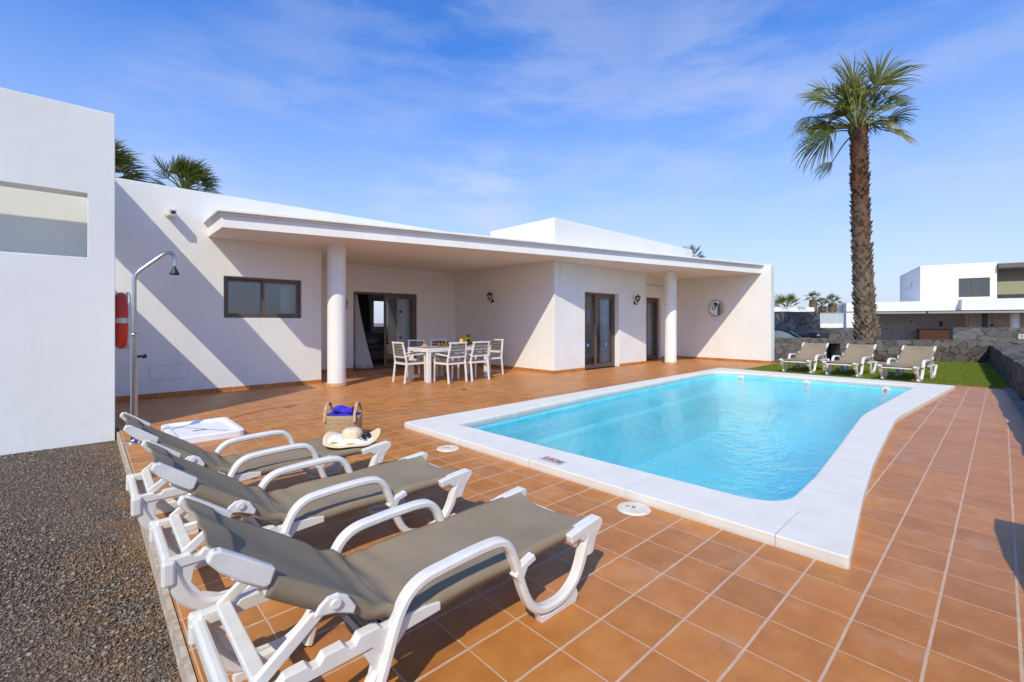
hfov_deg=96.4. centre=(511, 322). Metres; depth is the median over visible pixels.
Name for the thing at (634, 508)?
skimmer lid
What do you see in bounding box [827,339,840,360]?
wall niche
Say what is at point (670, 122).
sky
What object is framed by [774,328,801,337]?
parked car
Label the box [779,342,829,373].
sun lounger
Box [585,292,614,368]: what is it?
sliding door
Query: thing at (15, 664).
ground
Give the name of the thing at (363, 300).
curtain
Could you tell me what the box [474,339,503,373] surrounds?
dining chair
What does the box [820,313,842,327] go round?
terrace house
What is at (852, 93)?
palm tree
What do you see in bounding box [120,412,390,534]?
sun lounger
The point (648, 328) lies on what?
curtain
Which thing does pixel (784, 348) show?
stone wall
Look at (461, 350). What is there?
dining chair
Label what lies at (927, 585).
patio floor
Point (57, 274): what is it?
annex
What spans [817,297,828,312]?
palm tree
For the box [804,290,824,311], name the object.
palm tree
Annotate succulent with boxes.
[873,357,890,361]
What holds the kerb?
on the patio floor
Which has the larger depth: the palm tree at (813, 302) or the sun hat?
the palm tree at (813, 302)
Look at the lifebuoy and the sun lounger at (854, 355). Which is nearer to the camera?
the lifebuoy
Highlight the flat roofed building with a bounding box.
[774,307,813,311]
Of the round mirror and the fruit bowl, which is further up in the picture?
the round mirror
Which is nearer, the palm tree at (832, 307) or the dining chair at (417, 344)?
the dining chair at (417, 344)
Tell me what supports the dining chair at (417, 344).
on the patio floor
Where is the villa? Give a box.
[115,178,774,400]
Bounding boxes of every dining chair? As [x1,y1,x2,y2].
[392,342,425,383]
[407,339,437,377]
[430,339,457,375]
[433,342,467,383]
[457,341,489,381]
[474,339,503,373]
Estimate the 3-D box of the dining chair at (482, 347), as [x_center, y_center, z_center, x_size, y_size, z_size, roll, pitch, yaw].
[-0.866,0.860,10.426,0.540,0.883,0.566,0,0,-43]
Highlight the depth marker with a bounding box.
[538,456,566,464]
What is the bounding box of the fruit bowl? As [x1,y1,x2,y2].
[462,334,472,344]
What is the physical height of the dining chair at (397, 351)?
0.883 m
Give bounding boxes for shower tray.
[161,417,244,442]
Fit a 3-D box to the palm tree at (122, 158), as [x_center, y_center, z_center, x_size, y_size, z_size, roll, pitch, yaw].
[-12.155,-2.112,13.252,3.041,7.440,2.858,0,0,-43]
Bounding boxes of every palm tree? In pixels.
[115,139,154,183]
[148,154,223,194]
[682,244,705,257]
[774,293,802,307]
[787,45,930,339]
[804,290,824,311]
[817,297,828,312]
[821,293,842,312]
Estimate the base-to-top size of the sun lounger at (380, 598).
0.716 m
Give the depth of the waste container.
20.18 m
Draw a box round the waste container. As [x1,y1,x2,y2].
[796,332,829,338]
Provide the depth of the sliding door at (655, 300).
16.53 m
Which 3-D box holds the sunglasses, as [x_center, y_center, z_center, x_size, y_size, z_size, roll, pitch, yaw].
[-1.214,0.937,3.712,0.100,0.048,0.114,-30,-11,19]
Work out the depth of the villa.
11.10 m
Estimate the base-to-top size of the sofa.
0.850 m
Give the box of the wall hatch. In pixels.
[150,364,185,380]
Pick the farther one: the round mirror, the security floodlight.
the round mirror
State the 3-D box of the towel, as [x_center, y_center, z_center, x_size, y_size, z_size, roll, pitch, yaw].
[-1.897,1.006,5.165,0.334,0.154,0.203,0,0,0]
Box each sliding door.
[353,291,415,369]
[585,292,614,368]
[646,298,657,359]
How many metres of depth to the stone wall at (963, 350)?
14.97 m
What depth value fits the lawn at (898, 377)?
10.96 m
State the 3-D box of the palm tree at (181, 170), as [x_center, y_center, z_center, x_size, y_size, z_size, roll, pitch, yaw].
[-10.601,-1.994,14.948,2.148,7.204,2.316,0,0,-43]
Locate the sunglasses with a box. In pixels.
[359,432,370,439]
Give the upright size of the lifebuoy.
0.736 m
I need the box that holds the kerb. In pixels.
[1004,387,1023,418]
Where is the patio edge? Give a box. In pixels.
[115,420,196,681]
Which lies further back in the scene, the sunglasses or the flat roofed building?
the flat roofed building
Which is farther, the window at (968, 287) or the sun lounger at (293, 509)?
the window at (968, 287)
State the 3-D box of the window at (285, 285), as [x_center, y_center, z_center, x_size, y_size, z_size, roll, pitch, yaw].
[-5.070,-0.439,9.258,1.396,0.878,0.385,0,0,-43]
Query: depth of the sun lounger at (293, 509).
2.37 m
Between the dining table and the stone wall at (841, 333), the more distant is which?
the stone wall at (841, 333)
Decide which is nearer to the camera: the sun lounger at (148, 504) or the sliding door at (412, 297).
the sun lounger at (148, 504)
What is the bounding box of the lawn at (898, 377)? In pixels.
[752,362,1001,387]
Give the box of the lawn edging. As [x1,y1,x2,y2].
[808,374,1003,388]
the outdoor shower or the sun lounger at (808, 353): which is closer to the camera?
the outdoor shower
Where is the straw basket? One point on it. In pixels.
(339, 424)
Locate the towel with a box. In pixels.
[327,405,360,415]
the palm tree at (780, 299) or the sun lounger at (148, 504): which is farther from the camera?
the palm tree at (780, 299)
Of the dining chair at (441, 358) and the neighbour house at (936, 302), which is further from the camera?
the neighbour house at (936, 302)
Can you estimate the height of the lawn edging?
0.111 m
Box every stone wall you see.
[774,311,819,332]
[774,337,826,362]
[819,328,880,339]
[831,339,989,362]
[949,327,1023,346]
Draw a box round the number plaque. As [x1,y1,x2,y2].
[1018,334,1023,338]
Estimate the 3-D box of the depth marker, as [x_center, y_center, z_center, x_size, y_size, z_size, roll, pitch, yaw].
[0.360,1.228,4.077,0.124,0.007,0.250,0,0,-43]
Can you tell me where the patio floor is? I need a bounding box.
[115,357,1023,681]
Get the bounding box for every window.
[224,276,300,317]
[959,277,989,296]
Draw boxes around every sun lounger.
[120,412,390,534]
[141,440,471,610]
[177,486,601,681]
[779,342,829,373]
[822,343,876,376]
[877,345,937,381]
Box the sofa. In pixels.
[365,332,396,359]
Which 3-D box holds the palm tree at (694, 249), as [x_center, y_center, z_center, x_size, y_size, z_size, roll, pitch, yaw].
[11.704,-1.823,30.080,1.948,6.861,2.051,0,0,11]
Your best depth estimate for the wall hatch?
8.03 m
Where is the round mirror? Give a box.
[708,299,724,316]
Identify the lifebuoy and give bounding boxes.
[115,292,130,348]
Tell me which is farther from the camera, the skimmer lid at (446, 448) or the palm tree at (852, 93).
the palm tree at (852, 93)
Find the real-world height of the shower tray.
0.070 m
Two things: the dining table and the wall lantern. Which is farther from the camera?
the wall lantern
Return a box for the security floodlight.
[165,208,176,217]
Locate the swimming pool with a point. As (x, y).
(785, 461)
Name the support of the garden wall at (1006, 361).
on the ground at (15, 664)
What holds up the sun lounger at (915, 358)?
on the lawn at (898, 377)
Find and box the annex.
[0,87,114,454]
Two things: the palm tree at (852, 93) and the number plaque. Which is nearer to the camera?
the palm tree at (852, 93)
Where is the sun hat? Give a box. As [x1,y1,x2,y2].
[323,427,380,447]
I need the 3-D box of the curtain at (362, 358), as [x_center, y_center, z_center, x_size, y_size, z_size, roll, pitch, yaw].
[-4.106,0.245,12.660,0.525,2.051,0.221,0,0,-19]
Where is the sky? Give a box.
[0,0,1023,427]
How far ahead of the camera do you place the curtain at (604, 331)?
13.59 m
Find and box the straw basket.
[323,402,362,433]
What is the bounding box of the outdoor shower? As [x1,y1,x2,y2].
[123,251,179,443]
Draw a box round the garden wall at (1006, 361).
[989,344,1023,400]
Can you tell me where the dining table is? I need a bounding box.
[408,345,487,382]
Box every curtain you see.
[355,294,372,368]
[357,294,371,332]
[397,298,409,360]
[600,298,609,362]
[647,301,650,355]
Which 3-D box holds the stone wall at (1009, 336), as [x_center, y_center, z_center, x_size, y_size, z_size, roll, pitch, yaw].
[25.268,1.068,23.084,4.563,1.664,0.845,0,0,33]
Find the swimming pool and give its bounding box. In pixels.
[404,368,954,568]
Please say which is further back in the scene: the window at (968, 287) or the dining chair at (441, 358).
the window at (968, 287)
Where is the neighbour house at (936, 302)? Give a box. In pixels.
[837,262,1023,339]
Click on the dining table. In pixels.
(428, 350)
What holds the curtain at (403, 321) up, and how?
hanging from the villa
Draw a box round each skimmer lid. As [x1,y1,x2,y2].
[436,445,458,451]
[617,501,650,515]
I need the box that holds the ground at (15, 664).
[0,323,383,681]

